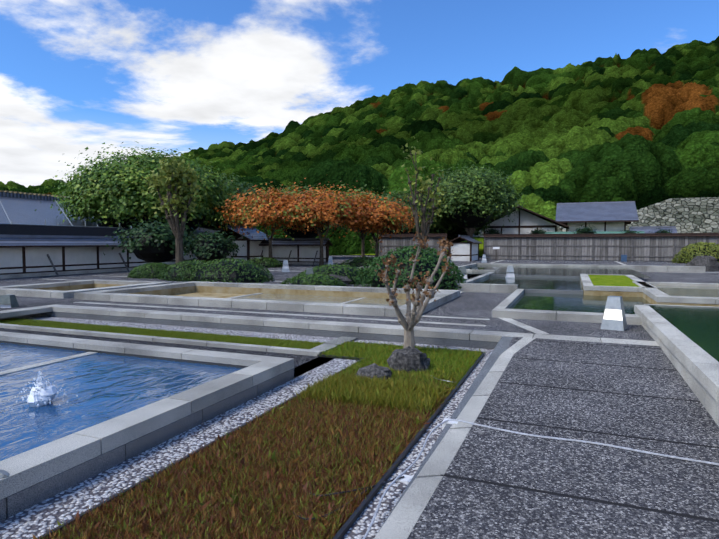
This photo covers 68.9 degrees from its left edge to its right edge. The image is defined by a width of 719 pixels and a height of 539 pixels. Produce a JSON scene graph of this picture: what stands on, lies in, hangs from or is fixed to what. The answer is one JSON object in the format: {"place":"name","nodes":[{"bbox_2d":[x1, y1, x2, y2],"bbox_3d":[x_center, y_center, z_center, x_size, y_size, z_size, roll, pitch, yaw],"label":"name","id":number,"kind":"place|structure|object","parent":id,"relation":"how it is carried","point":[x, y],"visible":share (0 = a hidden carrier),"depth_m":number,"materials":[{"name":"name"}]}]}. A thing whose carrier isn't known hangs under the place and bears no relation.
{"place":"outdoors","nodes":[
{"label":"outdoors","id":0,"kind":"place"},
{"bbox_2d":[97,202,205,234],"bbox_3d":[-13.958,-4.425,35.860,7.483,5.304,7.434,1,3,22],"label":"camphor tree","id":1,"kind":"object","parent":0,"point":[189,224],"visible":0.04,"depth_m":33.00,"materials":[{"name":"green plant"}]},
{"bbox_2d":[201,205,236,228],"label":"camphor tree","id":2,"kind":"object","parent":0,"point":[217,225],"visible":0.02,"depth_m":46.47,"materials":[{"name":"green plant"}]},
{"bbox_2d":[278,224,326,237],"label":"round tree","id":3,"kind":"object","parent":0,"point":[301,234],"visible":0.21,"depth_m":48.04,"materials":[{"name":"green plant"}]},
{"bbox_2d":[344,198,373,231],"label":"yellow green tree","id":4,"kind":"object","parent":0,"point":[359,226],"visible":0.06,"depth_m":38.45,"materials":[{"name":"plant"}]},
{"bbox_2d":[0,0,718,186],"label":"sky","id":5,"kind":"structure","parent":0,"point":[76,75],"materials":[{"name":"blue"}]},
{"bbox_2d":[449,232,467,241],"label":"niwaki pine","id":6,"kind":"object","parent":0,"point":[454,235],"visible":0.38,"depth_m":54.78,"materials":[{"name":"green plant"}]},
{"bbox_2d":[444,185,493,228],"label":"tall tree","id":7,"kind":"object","parent":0,"point":[472,221],"visible":0.29,"depth_m":50.73,"materials":[{"name":"green plant"}]},
{"label":"ground","id":8,"kind":"structure","parent":0,"visible":0},
{"bbox_2d":[0,295,18,307],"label":"garden lantern","id":9,"kind":"object","parent":8,"relation":"on","point":[8,301],"visible":0.62,"depth_m":11.78,"materials":[{"name":"stone"}]},
{"bbox_2d":[0,190,242,238],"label":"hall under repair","id":10,"kind":"structure","parent":8,"relation":"on","point":[19,215],"depth_m":32.13,"materials":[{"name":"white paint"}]},
{"bbox_2d":[253,182,347,235],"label":"round tree","id":11,"kind":"object","parent":8,"relation":"on","point":[299,193],"visible":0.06,"depth_m":47.99,"materials":[{"name":"orange plant"}]},
{"bbox_2d":[0,255,718,538],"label":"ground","id":12,"kind":"structure","parent":8,"relation":"on","point":[555,360],"depth_m":5.43,"materials":[{"name":"stone"}]},
{"bbox_2d":[0,470,9,478],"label":"lantern","id":13,"kind":"object","parent":12,"relation":"on","point":[3,473],"visible":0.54,"depth_m":3.19,"materials":[{"name":"metal"}]},
{"bbox_2d":[8,371,77,410],"bbox_3d":[-3.023,1.157,4.992,0.558,0.385,0.453,-1,3,-11],"label":"fountain","id":14,"kind":"object","parent":12,"relation":"on","point":[42,393],"visible":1,"depth_m":4.94,"materials":[{"name":"white liquid"}]},
{"bbox_2d":[0,234,236,278],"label":"plaster wall","id":15,"kind":"structure","parent":12,"relation":"on","point":[21,256],"depth_m":23.98,"materials":[{"name":"paint"}]},
{"bbox_2d":[35,141,241,231],"bbox_3d":[-14.048,-4.229,35.539,12.357,8.440,12.344,1,3,22],"label":"camphor tree","id":16,"kind":"object","parent":12,"relation":"on","point":[120,190],"visible":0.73,"depth_m":31.78,"materials":[{"name":"green plant"}]},
{"bbox_2d":[127,262,168,278],"bbox_3d":[-8.771,0.026,22.497,2.340,0.693,2.100,1,3,22],"label":"azalea mound","id":17,"kind":"object","parent":12,"relation":"on","point":[139,268],"depth_m":21.78,"materials":[{"name":"green plant"}]},
{"bbox_2d":[103,213,205,260],"bbox_3d":[-9.475,-1.196,24.753,4.533,3.019,4.508,1,3,22],"label":"evergreen shrub","id":18,"kind":"object","parent":12,"relation":"on","point":[162,231],"depth_m":23.81,"materials":[{"name":"green plant"}]},
{"bbox_2d":[131,230,184,262],"bbox_3d":[-9.500,-1.117,24.768,2.458,1.610,2.610,1,3,22],"label":"evergreen shrub","id":19,"kind":"object","parent":12,"relation":"on","point":[149,252],"visible":0.42,"depth_m":23.89,"materials":[{"name":"green plant"}]},
{"bbox_2d":[0,318,324,348],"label":"grass strip blades","id":20,"kind":"object","parent":12,"relation":"on","point":[290,343],"visible":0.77,"depth_m":9.51,"materials":[{"name":"green plant"}]},
{"bbox_2d":[156,168,193,263],"bbox_3d":[-8.011,-2.130,22.663,1.669,4.992,1.299,4,5,51],"label":"tree","id":21,"kind":"object","parent":12,"relation":"on","point":[177,229],"visible":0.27,"depth_m":22.51,"materials":[{"name":"brown plant"}]},
{"bbox_2d":[143,153,205,220],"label":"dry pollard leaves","id":22,"kind":"object","parent":21,"relation":"attached to","point":[179,171],"visible":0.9,"depth_m":22.25,"materials":[{"name":"green plant"}]},
{"bbox_2d":[158,259,209,280],"bbox_3d":[-6.548,0.007,21.259,3.300,0.845,2.685,1,3,22],"label":"azalea mound","id":23,"kind":"object","parent":12,"relation":"on","point":[162,274],"depth_m":20.52,"materials":[{"name":"green plant"}]},
{"bbox_2d":[193,238,229,261],"bbox_3d":[-8.356,-1.119,29.798,2.074,1.400,2.213,1,3,22],"label":"evergreen shrub","id":24,"kind":"object","parent":12,"relation":"on","point":[218,256],"visible":0.4,"depth_m":29.03,"materials":[{"name":"green plant"}]},
{"bbox_2d":[184,225,244,258],"bbox_3d":[-8.567,-1.234,29.957,3.951,2.576,4.079,1,3,22],"label":"evergreen shrub","id":25,"kind":"object","parent":12,"relation":"on","point":[210,236],"visible":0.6,"depth_m":29.02,"materials":[{"name":"green plant"}]},
{"bbox_2d":[175,258,274,282],"bbox_3d":[-5.125,0.013,20.282,3.920,0.927,3.074,1,3,22],"label":"azalea mound","id":26,"kind":"object","parent":12,"relation":"on","point":[257,266],"depth_m":19.42,"materials":[{"name":"green plant"}]},
{"bbox_2d":[211,173,264,227],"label":"camphor tree","id":27,"kind":"object","parent":12,"relation":"on","point":[241,188],"visible":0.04,"depth_m":46.44,"materials":[{"name":"green plant"}]},
{"bbox_2d":[214,225,269,261],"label":"small building","id":28,"kind":"structure","parent":12,"relation":"on","point":[252,249],"depth_m":35.81,"materials":[{"name":"white paint"}]},
{"bbox_2d":[32,340,484,538],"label":"ground cover stems","id":29,"kind":"object","parent":12,"relation":"on","point":[358,427],"visible":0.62,"depth_m":3.72,"materials":[{"name":"brown plant"}]},
{"bbox_2d":[293,486,371,519],"bbox_3d":[-0.118,1.472,3.304,0.601,0.022,0.152,-2,4,-36],"label":"black power cable","id":30,"kind":"object","parent":29,"relation":"on","point":[331,512],"visible":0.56,"depth_m":3.19,"materials":[{"name":"plastic"}]},
{"bbox_2d":[292,372,450,413],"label":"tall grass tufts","id":31,"kind":"object","parent":29,"relation":"on","point":[419,396],"visible":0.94,"depth_m":5.53,"materials":[{"name":"green plant"}]},
{"bbox_2d":[208,180,319,257],"bbox_3d":[-5.881,-2.873,33.866,7.601,5.459,7.809,1,3,22],"label":"tree","id":32,"kind":"object","parent":12,"relation":"on","point":[257,214],"depth_m":32.18,"materials":[{"name":"orange plant"}]},
{"bbox_2d":[245,257,282,267],"bbox_3d":[-5.860,-0.441,31.981,2.797,0.670,2.062,1,3,22],"label":"hedge","id":33,"kind":"object","parent":12,"relation":"on","point":[268,258],"depth_m":31.36,"materials":[{"name":"green plant"}]},
{"bbox_2d":[282,260,289,271],"bbox_3d":[-3.747,-0.177,26.595,0.400,0.600,0.400,0,3,-8],"label":"garden lantern","id":34,"kind":"object","parent":12,"relation":"on","point":[285,267],"visible":1,"depth_m":26.46,"materials":[{"name":"stone"}]},
{"bbox_2d":[244,238,332,264],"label":"plaster wall","id":35,"kind":"structure","parent":12,"relation":"on","point":[303,251],"depth_m":35.93,"materials":[{"name":"paint"}]},
{"bbox_2d":[306,268,313,274],"bbox_3d":[-1.712,0.251,18.020,0.400,0.600,0.400,0,3,-6],"label":"garden lantern","id":36,"kind":"object","parent":12,"relation":"on","point":[309,270],"visible":0.25,"depth_m":17.89,"materials":[{"name":"stone"}]},
{"bbox_2d":[281,273,345,285],"bbox_3d":[-1.531,0.377,17.395,2.257,0.505,1.697,1,3,22],"label":"azalea mound","id":37,"kind":"object","parent":12,"relation":"on","point":[315,276],"depth_m":16.94,"materials":[{"name":"green plant"}]},
{"bbox_2d":[264,178,382,265],"bbox_3d":[-2.009,-3.088,33.797,8.390,5.895,8.517,1,3,22],"label":"tree","id":38,"kind":"object","parent":12,"relation":"on","point":[326,208],"depth_m":31.68,"materials":[{"name":"orange plant"}]},
{"bbox_2d":[328,256,332,265],"bbox_3d":[-1.886,-0.554,34.137,0.400,0.600,0.400,0,3,-3],"label":"garden lantern","id":39,"kind":"object","parent":12,"relation":"on","point":[330,260],"visible":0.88,"depth_m":34.02,"materials":[{"name":"stone"}]},
{"bbox_2d":[292,264,371,284],"bbox_3d":[-0.820,0.143,19.689,3.289,0.730,2.812,1,3,22],"label":"azalea mound","id":40,"kind":"object","parent":12,"relation":"on","point":[329,267],"depth_m":18.96,"materials":[{"name":"green plant"}]},
{"bbox_2d":[327,274,351,285],"bbox_3d":[-1.006,0.385,17.840,1.317,0.450,1.105,-1,3,-15],"label":"rock","id":41,"kind":"object","parent":12,"relation":"on","point":[346,279],"visible":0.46,"depth_m":17.55,"materials":[{"name":"grey stone"}]},
{"bbox_2d":[340,256,380,266],"bbox_3d":[0.355,-0.490,32.962,3.265,0.689,2.186,1,3,22],"label":"hedge","id":42,"kind":"object","parent":12,"relation":"on","point":[350,260],"depth_m":32.47,"materials":[{"name":"green plant"}]},
{"bbox_2d":[332,184,390,256],"bbox_3d":[0.285,-3.344,39.317,4.991,5.855,5.734,1,3,22],"label":"tree","id":43,"kind":"object","parent":12,"relation":"on","point":[360,194],"depth_m":38.56,"materials":[{"name":"orange plant"}]},
{"bbox_2d":[355,363,391,379],"bbox_3d":[0.180,1.274,6.463,0.480,0.250,0.391,1,3,22],"label":"lawn rock","id":44,"kind":"object","parent":12,"relation":"on","point":[372,370],"visible":0.71,"depth_m":6.35,"materials":[{"name":"grey stone"}]},
{"bbox_2d":[337,192,420,256],"bbox_3d":[1.157,-2.816,35.738,6.670,5.157,7.265,1,3,22],"label":"tree","id":45,"kind":"object","parent":12,"relation":"on","point":[393,216],"depth_m":33.98,"materials":[{"name":"orange plant"}]},
{"bbox_2d":[387,346,429,372],"bbox_3d":[0.673,1.189,6.864,0.601,0.380,0.467,1,3,22],"label":"lawn rock","id":46,"kind":"object","parent":12,"relation":"on","point":[408,359],"visible":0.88,"depth_m":6.71,"materials":[{"name":"grey stone"}]},
{"bbox_2d":[354,244,465,289],"bbox_3d":[1.700,-0.090,17.049,3.721,1.469,3.357,1,3,22],"label":"round shrub","id":47,"kind":"object","parent":12,"relation":"on","point":[456,269],"depth_m":16.20,"materials":[{"name":"green plant"}]},
{"bbox_2d":[378,233,447,256],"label":"plank fence","id":48,"kind":"object","parent":12,"relation":"on","point":[394,241],"visible":0.52,"depth_m":44.15,"materials":[{"name":"grey wood"}]},
{"bbox_2d":[382,243,449,347],"bbox_3d":[0.851,0.459,7.793,0.895,1.746,1.159,1,3,22],"label":"bare tree","id":49,"kind":"object","parent":12,"relation":"on","point":[413,317],"visible":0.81,"depth_m":7.77,"materials":[{"name":"wood"}]},
{"bbox_2d":[374,231,453,307],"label":"foreground pruned tree dry leaves","id":50,"kind":"object","parent":49,"relation":"attached to","point":[442,242],"visible":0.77,"depth_m":7.75,"materials":[{"name":"brown plant"}]},
{"bbox_2d":[407,151,441,250],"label":"tree","id":51,"kind":"object","parent":12,"relation":"on","point":[425,226],"visible":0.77,"depth_m":19.10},
{"bbox_2d":[398,136,446,226],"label":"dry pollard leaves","id":52,"kind":"object","parent":51,"relation":"attached to","point":[424,186],"visible":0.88,"depth_m":18.97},
{"bbox_2d":[397,418,458,483],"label":"cable anchor plates","id":53,"kind":"object","parent":12,"relation":"on","point":[406,478],"visible":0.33,"depth_m":3.73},
{"bbox_2d":[459,267,467,281],"bbox_3d":[3.732,0.204,18.949,0.400,0.600,0.400,1,3,11],"label":"garden lantern","id":54,"kind":"object","parent":12,"relation":"on","point":[463,270],"visible":0.52,"depth_m":18.83,"materials":[{"name":"stone"}]},
{"bbox_2d":[448,235,481,260],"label":"shed","id":55,"kind":"structure","parent":12,"relation":"on","point":[466,251],"depth_m":42.74,"materials":[{"name":"white paint"}]},
{"bbox_2d":[482,254,486,262],"bbox_3d":[9.459,-0.837,39.797,0.400,0.600,0.400,1,3,13],"label":"garden lantern","id":56,"kind":"object","parent":12,"relation":"on","point":[484,258],"visible":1,"depth_m":39.66,"materials":[{"name":"stone"}]},
{"bbox_2d":[482,226,503,235],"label":"niwaki pine","id":57,"kind":"object","parent":12,"relation":"on","point":[491,231],"visible":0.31,"depth_m":53.74,"materials":[{"name":"green plant"}]},
{"bbox_2d":[505,266,514,277],"bbox_3d":[5.684,0.163,19.778,0.400,0.600,0.400,1,3,16],"label":"garden lantern","id":58,"kind":"object","parent":12,"relation":"on","point":[510,272],"visible":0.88,"depth_m":19.66,"materials":[{"name":"stone"}]},
{"bbox_2d":[355,197,718,255],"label":"stone wall","id":59,"kind":"structure","parent":12,"relation":"on","point":[692,215],"depth_m":67.85,"materials":[{"name":"grey stone"}]},
{"bbox_2d":[526,225,548,233],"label":"niwaki pine","id":60,"kind":"object","parent":12,"relation":"on","point":[540,231],"visible":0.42,"depth_m":52.61,"materials":[{"name":"green plant"}]},
{"bbox_2d":[362,419,718,538],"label":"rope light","id":61,"kind":"object","parent":12,"relation":"on","point":[399,476],"depth_m":3.94,"materials":[{"name":"white plastic"}]},
{"bbox_2d":[570,224,598,233],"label":"niwaki pine","id":62,"kind":"object","parent":12,"relation":"on","point":[587,229],"visible":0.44,"depth_m":50.74,"materials":[{"name":"green plant"}]},
{"bbox_2d":[484,233,718,260],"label":"plank fence","id":63,"kind":"object","parent":12,"relation":"on","point":[644,246],"visible":0.77,"depth_m":43.28,"materials":[{"name":"grey wood"}]},
{"bbox_2d":[601,296,627,330],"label":"garden lantern","id":64,"kind":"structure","parent":12,"relation":"on","point":[614,317],"depth_m":8.81,"materials":[{"name":"stone"}]},
{"bbox_2d":[621,255,626,261],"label":"sign","id":65,"kind":"object","parent":12,"relation":"on","point":[623,258],"visible":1,"depth_m":41.43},
{"bbox_2d":[620,225,640,232],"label":"shrub","id":66,"kind":"object","parent":12,"relation":"on","point":[629,231],"visible":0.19,"depth_m":49.58,"materials":[{"name":"green plant"}]},
{"bbox_2d":[649,227,678,232],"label":"niwaki pine","id":67,"kind":"object","parent":12,"relation":"on","point":[662,231],"visible":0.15,"depth_m":49.14,"materials":[{"name":"green plant"}]},
{"bbox_2d":[671,242,718,263],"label":"yellow shrub","id":68,"kind":"object","parent":12,"relation":"on","point":[684,249],"depth_m":37.29,"materials":[{"name":"plant"}]},
{"bbox_2d":[684,256,718,271],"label":"rock","id":69,"kind":"object","parent":12,"relation":"on","point":[710,263],"visible":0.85,"depth_m":27.23,"materials":[{"name":"grey stone"}]},
{"bbox_2d":[0,36,718,254],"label":"forested hill","id":70,"kind":"structure","parent":8,"relation":"on","point":[639,127],"depth_m":176.52,"materials":[{"name":"green plant"}]},
{"bbox_2d":[352,186,449,234],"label":"tree behind fence","id":71,"kind":"object","parent":8,"relation":"on","point":[407,203],"visible":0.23,"depth_m":51.81,"materials":[{"name":"orange plant"}]},
{"bbox_2d":[380,228,415,233],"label":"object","id":72,"kind":"object","parent":71,"relation":"attached to","point":[406,232],"depth_m":52.49,"materials":[{"name":"green plant"}]},
{"bbox_2d":[429,213,494,255],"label":"tree behind fence","id":73,"kind":"object","parent":8,"relation":"on","point":[444,228],"depth_m":55.57,"materials":[{"name":"green plant"}]},
{"bbox_2d":[434,226,459,239],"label":"tree","id":74,"kind":"object","parent":73,"relation":"attached to","point":[448,234],"visible":0.02,"depth_m":56.71,"materials":[{"name":"green plant"}]},
{"bbox_2d":[417,153,527,241],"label":"tall tree","id":75,"kind":"object","parent":8,"relation":"on","point":[495,197],"depth_m":49.42,"materials":[{"name":"green plant"}]},
{"bbox_2d":[480,206,568,253],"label":"house","id":76,"kind":"structure","parent":8,"relation":"on","point":[526,220],"depth_m":57.30,"materials":[{"name":"white paint"}]},
{"bbox_2d":[543,231,643,233],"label":"copper roof","id":77,"kind":"structure","parent":8,"relation":"on","point":[601,232],"depth_m":52.50,"materials":[{"name":"teal metal"}]},
{"bbox_2d":[556,201,638,231],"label":"house","id":78,"kind":"structure","parent":8,"relation":"on","point":[611,216],"depth_m":59.48,"materials":[{"name":"grey tile"}]},
{"bbox_2d":[629,226,677,232],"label":"tiled house","id":79,"kind":"structure","parent":8,"relation":"on","point":[647,229],"depth_m":53.56,"materials":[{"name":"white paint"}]}
]}

